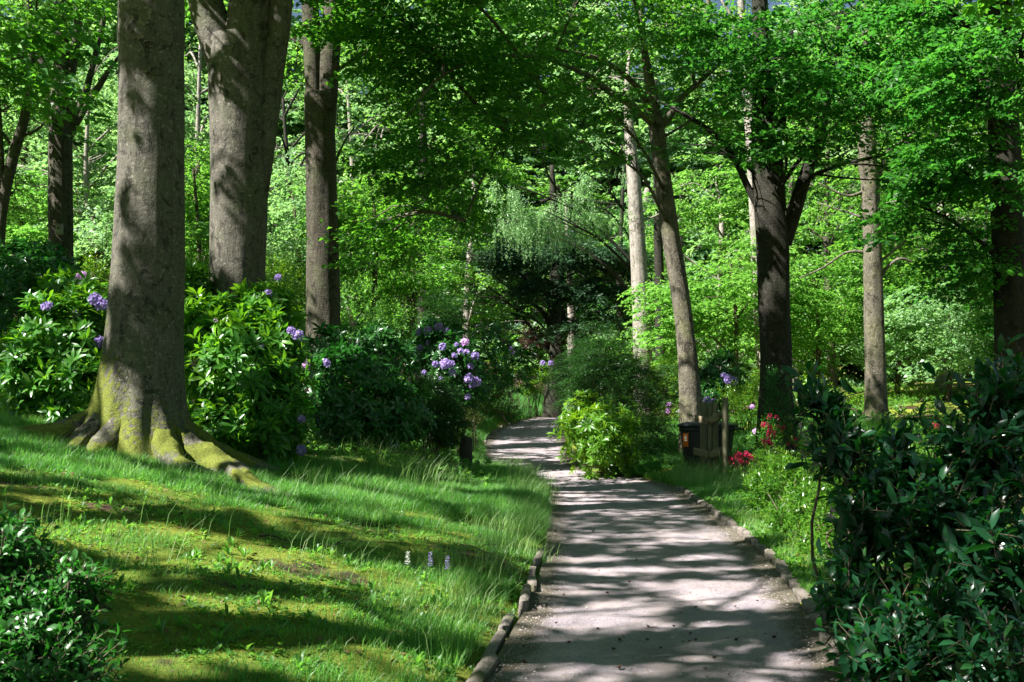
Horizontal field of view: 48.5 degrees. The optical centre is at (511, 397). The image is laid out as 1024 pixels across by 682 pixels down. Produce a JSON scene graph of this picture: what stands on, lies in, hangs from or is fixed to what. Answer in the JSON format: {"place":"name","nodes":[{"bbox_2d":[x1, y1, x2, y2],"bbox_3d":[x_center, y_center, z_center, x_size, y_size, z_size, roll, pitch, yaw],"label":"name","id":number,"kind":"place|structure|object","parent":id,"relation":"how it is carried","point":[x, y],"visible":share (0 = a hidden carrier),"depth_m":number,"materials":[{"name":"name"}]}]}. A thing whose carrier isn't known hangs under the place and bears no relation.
{"place":"outdoors","nodes":[
{"label":"outdoors","id":0,"kind":"place"},
{"bbox_2d":[0,349,1023,681],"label":"ground","id":1,"kind":"structure","parent":0,"point":[162,653],"depth_m":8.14,"materials":[{"name":"green plant"}]},
{"bbox_2d":[0,234,83,388],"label":"rhododendron","id":2,"kind":"object","parent":1,"relation":"on","point":[29,262],"visible":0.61,"depth_m":20.60,"materials":[{"name":"green plant"}]},
{"bbox_2d":[5,170,98,316],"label":"understory tree","id":3,"kind":"object","parent":1,"relation":"on","point":[21,228],"visible":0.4,"depth_m":34.60,"materials":[{"name":"green plant"}]},
{"bbox_2d":[0,263,108,422],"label":"rhododendron","id":4,"kind":"object","parent":1,"relation":"on","point":[53,373],"visible":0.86,"depth_m":15.89,"materials":[{"name":"green plant"}]},
{"bbox_2d":[0,0,116,362],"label":"maple tree","id":5,"kind":"object","parent":1,"relation":"on","point":[8,172],"visible":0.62,"depth_m":27.97,"materials":[{"name":"green plant"}]},
{"bbox_2d":[0,0,117,262],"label":"maple tree","id":6,"kind":"object","parent":1,"relation":"on","point":[60,179],"visible":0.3,"depth_m":29.81,"materials":[{"name":"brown plant"}]},
{"bbox_2d":[54,224,63,234],"bbox_3d":[-11.782,-4.395,29.605,0.200,0.299,0.200,0,0,0],"label":"nest box","id":7,"kind":"object","parent":6,"relation":"attached to","point":[58,229],"visible":1,"depth_m":29.55,"materials":[{"name":"green wood"}]},
{"bbox_2d":[0,0,117,133],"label":"beech tree","id":8,"kind":"object","parent":1,"relation":"on","point":[10,70],"visible":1,"depth_m":24.21,"materials":[{"name":"green plant"}]},
{"bbox_2d":[0,0,117,157],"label":"beech tree","id":9,"kind":"object","parent":1,"relation":"on","point":[68,10],"visible":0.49,"depth_m":28.48,"materials":[{"name":"green plant"}]},
{"bbox_2d":[1,60,117,315],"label":"woodland tree","id":10,"kind":"object","parent":1,"relation":"on","point":[24,152],"visible":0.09,"depth_m":41.84,"materials":[{"name":"green plant"}]},
{"bbox_2d":[17,208,113,289],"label":"understory tree","id":11,"kind":"object","parent":1,"relation":"on","point":[102,244],"visible":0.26,"depth_m":33.38,"materials":[{"name":"green plant"}]},
{"bbox_2d":[0,502,131,681],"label":"shrub","id":12,"kind":"object","parent":1,"relation":"on","point":[41,639],"visible":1,"depth_m":4.53,"materials":[{"name":"green plant"}]},
{"bbox_2d":[0,46,209,291],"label":"woodland tree","id":13,"kind":"object","parent":1,"relation":"on","point":[87,182],"visible":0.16,"depth_m":37.93,"materials":[{"name":"green plant"}]},
{"bbox_2d":[4,52,209,257],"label":"woodland tree","id":14,"kind":"object","parent":1,"relation":"on","point":[80,163],"visible":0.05,"depth_m":44.75,"materials":[{"name":"green plant"}]},
{"bbox_2d":[74,240,305,384],"bbox_3d":[-7.291,-1.978,28.101,4.691,3.969,6.022,0,0,32],"label":"fresh bush","id":15,"kind":"object","parent":1,"relation":"on","point":[275,277],"visible":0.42,"depth_m":29.67,"materials":[{"name":"green plant"}]},
{"bbox_2d":[82,3,304,292],"bbox_3d":[-11.073,-7.926,40.462,8.244,12.562,9.335,0,0,0],"label":"woodland tree","id":16,"kind":"object","parent":1,"relation":"on","point":[198,115],"visible":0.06,"depth_m":39.94,"materials":[{"name":"green plant"}]},
{"bbox_2d":[185,138,209,282],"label":"understory tree","id":17,"kind":"object","parent":1,"relation":"on","point":[197,223],"visible":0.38,"depth_m":32.40,"materials":[{"name":"green plant"}]},
{"bbox_2d":[10,0,468,495],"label":"beech tree","id":18,"kind":"object","parent":1,"relation":"on","point":[138,403],"visible":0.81,"depth_m":13.62,"materials":[{"name":"brown plant"}]},
{"bbox_2d":[184,259,330,466],"bbox_3d":[-3.854,-0.492,16.122,2.066,3.177,3.144,0,0,-23],"label":"rhododendron","id":19,"kind":"object","parent":1,"relation":"on","point":[246,374],"visible":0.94,"depth_m":15.28,"materials":[{"name":"green plant"}]},
{"bbox_2d":[0,441,542,681],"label":"moss","id":20,"kind":"object","parent":1,"relation":"on","point":[254,637],"visible":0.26,"depth_m":8.28,"materials":[{"name":"green plant"}]},
{"bbox_2d":[207,146,362,307],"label":"woodland tree","id":21,"kind":"object","parent":1,"relation":"on","point":[304,176],"visible":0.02,"depth_m":54.74,"materials":[{"name":"green plant"}]},
{"bbox_2d":[185,42,431,323],"bbox_3d":[-7.247,-6.476,37.662,8.612,11.150,8.891,0,0,-41],"label":"woodland tree","id":22,"kind":"object","parent":1,"relation":"on","point":[353,86],"visible":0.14,"depth_m":37.93,"materials":[{"name":"green plant"}]},
{"bbox_2d":[265,147,353,365],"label":"understory tree","id":23,"kind":"object","parent":1,"relation":"on","point":[297,247],"visible":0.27,"depth_m":33.55,"materials":[{"name":"green plant"}]},
{"bbox_2d":[296,532,355,548],"bbox_3d":[-1.482,1.232,9.754,0.230,0.079,1.277,0,0,13],"label":"stick","id":24,"kind":"object","parent":1,"relation":"on","point":[337,543],"visible":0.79,"depth_m":9.53,"materials":[{"name":"wood"}]},
{"bbox_2d":[184,0,529,427],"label":"beech tree","id":25,"kind":"object","parent":1,"relation":"on","point":[322,285],"visible":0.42,"depth_m":22.77,"materials":[{"name":"brown plant"}]},
{"bbox_2d":[298,273,423,401],"bbox_3d":[-4.217,-1.184,29.075,3.866,3.996,2.109,0,0,23],"label":"hazel bush","id":26,"kind":"object","parent":1,"relation":"on","point":[396,325],"visible":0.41,"depth_m":28.95,"materials":[{"name":"green plant"}]},
{"bbox_2d":[285,147,447,390],"bbox_3d":[-4.159,-3.418,33.240,5.381,7.694,4.064,0,0,-43],"label":"understory tree","id":27,"kind":"object","parent":1,"relation":"on","point":[349,198],"visible":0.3,"depth_m":32.70,"materials":[{"name":"green plant"}]},
{"bbox_2d":[185,0,548,425],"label":"beech tree","id":28,"kind":"object","parent":1,"relation":"on","point":[243,44],"visible":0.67,"depth_m":17.16,"materials":[{"name":"brown plant"}]},
{"bbox_2d":[267,37,468,340],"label":"woodland tree","id":29,"kind":"object","parent":1,"relation":"on","point":[345,166],"visible":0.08,"depth_m":43.94,"materials":[{"name":"green plant"}]},
{"bbox_2d":[301,319,437,458],"bbox_3d":[-2.532,-0.181,19.819,2.436,2.548,3.670,0,0,-9],"label":"rhododendron","id":30,"kind":"object","parent":1,"relation":"on","point":[347,412],"visible":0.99,"depth_m":18.83,"materials":[{"name":"green plant"}]},
{"bbox_2d":[275,103,481,325],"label":"woodland tree","id":31,"kind":"object","parent":1,"relation":"on","point":[438,229],"visible":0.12,"depth_m":49.34,"materials":[{"name":"green plant"}]},
{"bbox_2d":[339,232,487,392],"bbox_3d":[-3.335,-2.790,38.093,4.961,5.785,6.324,0,0,0],"label":"understory tree","id":32,"kind":"object","parent":1,"relation":"on","point":[390,285],"visible":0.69,"depth_m":37.84,"materials":[{"name":"green plant"}]},
{"bbox_2d":[338,145,503,358],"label":"woodland tree","id":33,"kind":"object","parent":1,"relation":"on","point":[477,306],"visible":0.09,"depth_m":51.88,"materials":[{"name":"green plant"}]},
{"bbox_2d":[5,425,840,663],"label":"tall grass","id":34,"kind":"structure","parent":1,"relation":"on","point":[528,526],"depth_m":12.04,"materials":[{"name":"green plant"}]},
{"bbox_2d":[399,362,475,459],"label":"yew bush","id":35,"kind":"object","parent":1,"relation":"on","point":[440,400],"visible":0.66,"depth_m":20.52,"materials":[{"name":"green plant"}]},
{"bbox_2d":[393,89,488,379],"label":"beech tree","id":36,"kind":"object","parent":1,"relation":"on","point":[421,310],"visible":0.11,"depth_m":41.84,"materials":[{"name":"green plant"}]},
{"bbox_2d":[410,284,480,357],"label":"bush","id":37,"kind":"object","parent":1,"relation":"on","point":[447,315],"visible":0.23,"depth_m":29.92,"materials":[{"name":"green plant"}]},
{"bbox_2d":[404,316,487,457],"bbox_3d":[-1.525,-0.191,24.098,1.568,3.135,2.116,0,0,-44],"label":"rhododendron","id":38,"kind":"object","parent":1,"relation":"on","point":[456,364],"visible":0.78,"depth_m":23.82,"materials":[{"name":"green plant"}]},
{"bbox_2d":[362,123,547,347],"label":"woodland tree","id":39,"kind":"object","parent":1,"relation":"on","point":[504,165],"visible":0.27,"depth_m":57.86,"materials":[{"name":"green plant"}]},
{"bbox_2d":[459,436,472,467],"bbox_3d":[-0.830,1.037,20.502,0.244,0.689,0.243,0,0,0],"label":"wooden post","id":40,"kind":"object","parent":1,"relation":"on","point":[466,445],"visible":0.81,"depth_m":20.41,"materials":[{"name":"brown wood"}]},
{"bbox_2d":[448,399,487,452],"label":"azalea","id":41,"kind":"object","parent":1,"relation":"on","point":[480,418],"visible":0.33,"depth_m":28.50,"materials":[{"name":"green plant"}]},
{"bbox_2d":[466,652,498,681],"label":"kerb slab","id":42,"kind":"structure","parent":1,"relation":"on","point":[485,667],"depth_m":6.46,"materials":[{"name":"stone"}]},
{"bbox_2d":[480,629,505,660],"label":"kerb slab","id":43,"kind":"structure","parent":1,"relation":"on","point":[496,643],"depth_m":7.24,"materials":[{"name":"stone"}]},
{"bbox_2d":[458,317,535,417],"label":"holly bush","id":44,"kind":"object","parent":1,"relation":"on","point":[506,370],"visible":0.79,"depth_m":39.87,"materials":[{"name":"green plant"}]},
{"bbox_2d":[480,387,524,423],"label":"azalea","id":45,"kind":"object","parent":1,"relation":"on","point":[498,411],"visible":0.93,"depth_m":38.91,"materials":[{"name":"green plant"}]},
{"bbox_2d":[498,613,514,637],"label":"kerb slab","id":46,"kind":"structure","parent":1,"relation":"on","point":[507,621],"depth_m":7.81,"materials":[{"name":"stone"}]},
{"bbox_2d":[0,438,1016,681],"bbox_3d":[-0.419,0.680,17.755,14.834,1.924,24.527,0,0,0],"label":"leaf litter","id":47,"kind":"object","parent":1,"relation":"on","point":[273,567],"visible":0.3,"depth_m":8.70,"materials":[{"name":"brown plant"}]},
{"bbox_2d":[494,402,523,421],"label":"box bush","id":48,"kind":"object","parent":1,"relation":"on","point":[509,416],"visible":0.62,"depth_m":39.96,"materials":[{"name":"green plant"}]},
{"bbox_2d":[0,0,1023,401],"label":"woods","id":49,"kind":"object","parent":1,"relation":"on","point":[296,128],"visible":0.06,"depth_m":67.56,"materials":[{"name":"green plant"}]},
{"bbox_2d":[0,348,1023,681],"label":"weeds","id":50,"kind":"object","parent":1,"relation":"on","point":[800,574],"visible":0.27,"depth_m":9.04,"materials":[{"name":"green plant"}]},
{"bbox_2d":[487,351,558,418],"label":"hazel bush","id":51,"kind":"object","parent":1,"relation":"on","point":[532,389],"visible":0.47,"depth_m":43.83,"materials":[{"name":"green plant"}]},
{"bbox_2d":[518,583,530,617],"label":"kerb slab","id":52,"kind":"structure","parent":1,"relation":"on","point":[525,598],"depth_m":8.54,"materials":[{"name":"stone"}]},
{"bbox_2d":[527,576,536,596],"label":"kerb slab","id":53,"kind":"structure","parent":1,"relation":"on","point":[532,581],"depth_m":9.41,"materials":[{"name":"stone"}]},
{"bbox_2d":[398,165,668,417],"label":"cedar tree","id":54,"kind":"object","parent":1,"relation":"on","point":[560,295],"visible":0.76,"depth_m":44.46,"materials":[{"name":"green plant"}]},
{"bbox_2d":[517,321,549,415],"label":"copper bush","id":55,"kind":"object","parent":1,"relation":"on","point":[547,344],"visible":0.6,"depth_m":46.51,"materials":[{"name":"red plant"}]},
{"bbox_2d":[533,548,545,566],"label":"kerb slab","id":56,"kind":"structure","parent":1,"relation":"on","point":[537,558],"depth_m":10.92,"materials":[{"name":"stone"}]},
{"bbox_2d":[289,0,807,452],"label":"maple tree","id":57,"kind":"object","parent":1,"relation":"on","point":[514,69],"visible":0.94,"depth_m":19.86,"materials":[{"name":"green plant"}]},
{"bbox_2d":[471,175,632,354],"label":"woodland tree","id":58,"kind":"object","parent":1,"relation":"on","point":[539,211],"visible":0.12,"depth_m":65.52,"materials":[{"name":"green plant"}]},
{"bbox_2d":[470,87,635,295],"bbox_3d":[1.681,-5.066,38.020,6.328,11.714,4.364,0,0,0],"label":"tree","id":59,"kind":"object","parent":1,"relation":"on","point":[531,224],"visible":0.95,"depth_m":38.52,"materials":[{"name":"green plant"}]},
{"bbox_2d":[543,207,580,410],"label":"beech tree","id":60,"kind":"object","parent":1,"relation":"on","point":[568,308],"visible":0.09,"depth_m":48.88,"materials":[{"name":"grey plant"}]},
{"bbox_2d":[546,388,644,479],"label":"rhododendron","id":61,"kind":"object","parent":1,"relation":"on","point":[605,442],"visible":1,"depth_m":22.70,"materials":[{"name":"green plant"}]},
{"bbox_2d":[539,311,687,467],"bbox_3d":[2.270,-0.135,26.486,3.338,3.945,5.197,0,0,-33],"label":"yew bush","id":62,"kind":"object","parent":1,"relation":"on","point":[588,368],"visible":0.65,"depth_m":25.99,"materials":[{"name":"green plant"}]},
{"bbox_2d":[616,164,629,400],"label":"pine tree","id":63,"kind":"object","parent":1,"relation":"on","point":[621,216],"visible":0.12,"depth_m":49.91,"materials":[{"name":"brown plant"}]},
{"bbox_2d":[538,188,711,383],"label":"woodland tree","id":64,"kind":"object","parent":1,"relation":"on","point":[649,222],"visible":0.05,"depth_m":61.38,"materials":[{"name":"green plant"}]},
{"bbox_2d":[570,0,680,417],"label":"birch tree","id":65,"kind":"object","parent":1,"relation":"on","point":[638,262],"visible":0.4,"depth_m":37.79,"materials":[{"name":"beige plant"}]},
{"bbox_2d":[603,348,678,421],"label":"broom bush","id":66,"kind":"object","parent":1,"relation":"on","point":[664,365],"visible":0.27,"depth_m":33.64,"materials":[{"name":"green plant"}]},
{"bbox_2d":[619,77,705,391],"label":"pine tree","id":67,"kind":"object","parent":1,"relation":"on","point":[658,258],"visible":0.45,"depth_m":43.85,"materials":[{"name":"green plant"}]},
{"bbox_2d":[590,165,755,377],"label":"woodland tree","id":68,"kind":"object","parent":1,"relation":"on","point":[697,236],"visible":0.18,"depth_m":55.86,"materials":[{"name":"green plant"}]},
{"bbox_2d":[693,397,728,475],"bbox_3d":[3.728,0.801,21.421,0.411,1.624,1.058,0,0,-21],"label":"timber screen","id":69,"kind":"object","parent":1,"relation":"on","point":[713,452],"visible":0.86,"depth_m":21.21,"materials":[{"name":"brown wood"}]},
{"bbox_2d":[677,421,744,466],"bbox_3d":[4.010,0.965,22.967,1.198,0.960,0.799,0,0,28],"label":"wheeled bin","id":70,"kind":"object","parent":1,"relation":"on","point":[690,435],"visible":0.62,"depth_m":22.81,"materials":[{"name":"plastic"}]},
{"bbox_2d":[595,154,835,368],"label":"woodland tree","id":71,"kind":"object","parent":1,"relation":"on","point":[712,226],"visible":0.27,"depth_m":45.43,"materials":[{"name":"green plant"}]},
{"bbox_2d":[699,348,750,421],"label":"rhododendron","id":72,"kind":"object","parent":1,"relation":"on","point":[719,369],"visible":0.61,"depth_m":28.64,"materials":[{"name":"green plant"}]},
{"bbox_2d":[711,367,759,438],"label":"pieris bush","id":73,"kind":"object","parent":1,"relation":"on","point":[749,417],"visible":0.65,"depth_m":27.66,"materials":[{"name":"green leaf"},{"name":"bark"},{"name":"purple petal"}]},
{"bbox_2d":[718,447,758,472],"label":"azalea","id":74,"kind":"object","parent":1,"relation":"on","point":[737,455],"visible":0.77,"depth_m":21.28,"materials":[{"name":"red plant"}]},
{"bbox_2d":[616,233,860,416],"bbox_3d":[6.728,-2.094,34.043,7.061,5.475,4.849,0,0,-15],"label":"understory tree","id":75,"kind":"object","parent":1,"relation":"on","point":[704,320],"visible":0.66,"depth_m":33.83,"materials":[{"name":"green plant"}]},
{"bbox_2d":[649,0,832,411],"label":"beech tree","id":76,"kind":"object","parent":1,"relation":"on","point":[741,8],"visible":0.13,"depth_m":33.91,"materials":[{"name":"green plant"}]},
{"bbox_2d":[764,549,774,560],"bbox_3d":[2.568,1.641,11.247,0.093,0.290,0.261,-9,1,5],"label":"kerb stone","id":77,"kind":"object","parent":1,"relation":"on","point":[769,553],"visible":0.33,"depth_m":11.19,"materials":[{"name":"stone"}]},
{"bbox_2d":[755,365,794,465],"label":"box bush","id":78,"kind":"object","parent":1,"relation":"on","point":[770,394],"visible":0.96,"depth_m":22.35,"materials":[{"name":"green plant"}]},
{"bbox_2d":[746,413,807,457],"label":"azalea","id":79,"kind":"object","parent":1,"relation":"on","point":[774,430],"visible":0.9,"depth_m":21.03,"materials":[{"name":"green plant"}]},
{"bbox_2d":[776,564,791,574],"bbox_3d":[2.458,1.656,10.272,0.114,0.290,0.245,1,-2,-2],"label":"kerb stone","id":80,"kind":"object","parent":1,"relation":"on","point":[780,568],"visible":0.28,"depth_m":10.26,"materials":[{"name":"stone"}]},
{"bbox_2d":[788,577,800,590],"bbox_3d":[2.386,1.659,9.545,0.086,0.281,0.254,-9,1,8],"label":"kerb stone","id":81,"kind":"object","parent":1,"relation":"on","point":[791,581],"visible":0.33,"depth_m":9.50,"materials":[{"name":"stone"}]},
{"bbox_2d":[698,144,894,393],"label":"woodland tree","id":82,"kind":"object","parent":1,"relation":"on","point":[704,239],"visible":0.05,"depth_m":53.32,"materials":[{"name":"green plant"}]},
{"bbox_2d":[796,589,807,602],"bbox_3d":[2.317,1.669,9.054,0.091,0.284,0.237,-3,1,8],"label":"kerb stone","id":83,"kind":"object","parent":1,"relation":"on","point":[799,592],"visible":0.22,"depth_m":9.03,"materials":[{"name":"stone"}]},
{"bbox_2d":[734,435,874,581],"bbox_3d":[3.494,1.058,12.427,1.693,1.174,6.816,0,0,5],"label":"pieris bush","id":84,"kind":"object","parent":1,"relation":"on","point":[767,484],"visible":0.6,"depth_m":13.53,"materials":[{"name":"green plant"}]},
{"bbox_2d":[629,0,986,460],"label":"lime tree","id":85,"kind":"object","parent":1,"relation":"on","point":[768,152],"visible":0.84,"depth_m":22.21,"materials":[{"name":"green leaf"},{"name":"dark bark"}]},
{"bbox_2d":[801,599,814,612],"bbox_3d":[2.238,1.667,8.568,0.111,0.284,0.267,-1,2,10],"label":"kerb stone","id":86,"kind":"object","parent":1,"relation":"on","point":[804,602],"visible":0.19,"depth_m":8.55,"materials":[{"name":"stone"}]},
{"bbox_2d":[730,251,899,378],"bbox_3d":[9.727,-2.051,36.272,5.555,4.944,6.350,0,0,0],"label":"understory tree","id":87,"kind":"object","parent":1,"relation":"on","point":[823,324],"visible":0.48,"depth_m":35.37,"materials":[{"name":"green plant"}]},
{"bbox_2d":[682,83,950,389],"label":"woodland tree","id":88,"kind":"object","parent":1,"relation":"on","point":[824,237],"visible":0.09,"depth_m":43.94,"materials":[{"name":"green plant"}]},
{"bbox_2d":[819,632,835,650],"bbox_3d":[2.046,1.667,7.356,0.096,0.284,0.231,2,3,0],"label":"kerb stone","id":89,"kind":"object","parent":1,"relation":"on","point":[823,637],"visible":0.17,"depth_m":7.33,"materials":[{"name":"grey stone"}]},
{"bbox_2d":[802,125,979,385],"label":"woodland tree","id":90,"kind":"object","parent":1,"relation":"on","point":[841,185],"visible":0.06,"depth_m":46.21,"materials":[{"name":"green plant"}]},
{"bbox_2d":[820,208,963,398],"bbox_3d":[12.142,-3.034,36.295,5.044,6.271,5.289,0,0,0],"label":"understory tree","id":91,"kind":"object","parent":1,"relation":"on","point":[890,288],"visible":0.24,"depth_m":35.53,"materials":[{"name":"green plant"}]},
{"bbox_2d":[793,342,993,412],"bbox_3d":[11.312,-0.747,34.085,8.473,2.729,2.740,0,0,-25],"label":"fresh bush","id":92,"kind":"object","parent":1,"relation":"on","point":[923,388],"visible":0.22,"depth_m":34.55,"materials":[{"name":"green plant"}]},
{"bbox_2d":[779,333,1023,637],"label":"laurel","id":93,"kind":"object","parent":1,"relation":"on","point":[969,531],"visible":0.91,"depth_m":6.92,"materials":[{"name":"green plant"}]},
{"bbox_2d":[786,0,1023,421],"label":"maple tree","id":94,"kind":"object","parent":1,"relation":"on","point":[875,391],"visible":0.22,"depth_m":29.82,"materials":[{"name":"green plant"}]},
{"bbox_2d":[801,542,1023,681],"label":"laurel","id":95,"kind":"object","parent":1,"relation":"on","point":[933,637],"visible":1,"depth_m":5.66,"materials":[{"name":"green plant"}]},
{"bbox_2d":[801,86,1023,391],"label":"woodland tree","id":96,"kind":"object","parent":1,"relation":"on","point":[979,216],"visible":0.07,"depth_m":37.45,"materials":[{"name":"green plant"}]},
{"bbox_2d":[813,417,1022,557],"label":"pieris bush","id":97,"kind":"object","parent":1,"relation":"on","point":[878,449],"visible":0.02,"depth_m":14.01,"materials":[{"name":"green plant"}]},
{"bbox_2d":[849,266,993,401],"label":"understory tree","id":98,"kind":"object","parent":1,"relation":"on","point":[929,336],"visible":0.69,"depth_m":33.11,"materials":[{"name":"green plant"}]},
{"bbox_2d":[831,0,1023,143],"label":"beech tree","id":99,"kind":"object","parent":1,"relation":"on","point":[949,72],"visible":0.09,"depth_m":22.99,"materials":[{"name":"green plant"}]},
{"bbox_2d":[840,0,1023,456],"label":"beech tree","id":100,"kind":"object","parent":1,"relation":"on","point":[1002,186],"visible":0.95,"depth_m":18.87,"materials":[{"name":"green leaf"},{"name":"dark bark"}]},
{"bbox_2d":[841,88,1023,370],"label":"woodland tree","id":101,"kind":"object","parent":1,"relation":"on","point":[985,239],"visible":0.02,"depth_m":43.98,"materials":[{"name":"green plant"}]},
{"bbox_2d":[912,407,960,451],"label":"azalea","id":102,"kind":"object","parent":1,"relation":"on","point":[934,425],"visible":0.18,"depth_m":18.96,"materials":[{"name":"green plant"}]},
{"bbox_2d":[931,222,993,372],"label":"understory tree","id":103,"kind":"object","parent":1,"relation":"on","point":[985,329],"visible":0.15,"depth_m":32.08,"materials":[{"name":"green plant"}]},
{"bbox_2d":[914,0,1023,33],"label":"beech tree","id":104,"kind":"object","parent":1,"relation":"on","point":[979,7],"visible":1,"depth_m":15.16,"materials":[{"name":"green plant"}]},
{"bbox_2d":[2,0,1023,353],"label":"sky","id":105,"kind":"structure","parent":0,"point":[719,4],"materials":[{"name":"white"}]},
{"bbox_2d":[484,416,846,681],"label":"path","id":106,"kind":"structure","parent":0,"point":[528,438],"depth_m":9.18,"materials":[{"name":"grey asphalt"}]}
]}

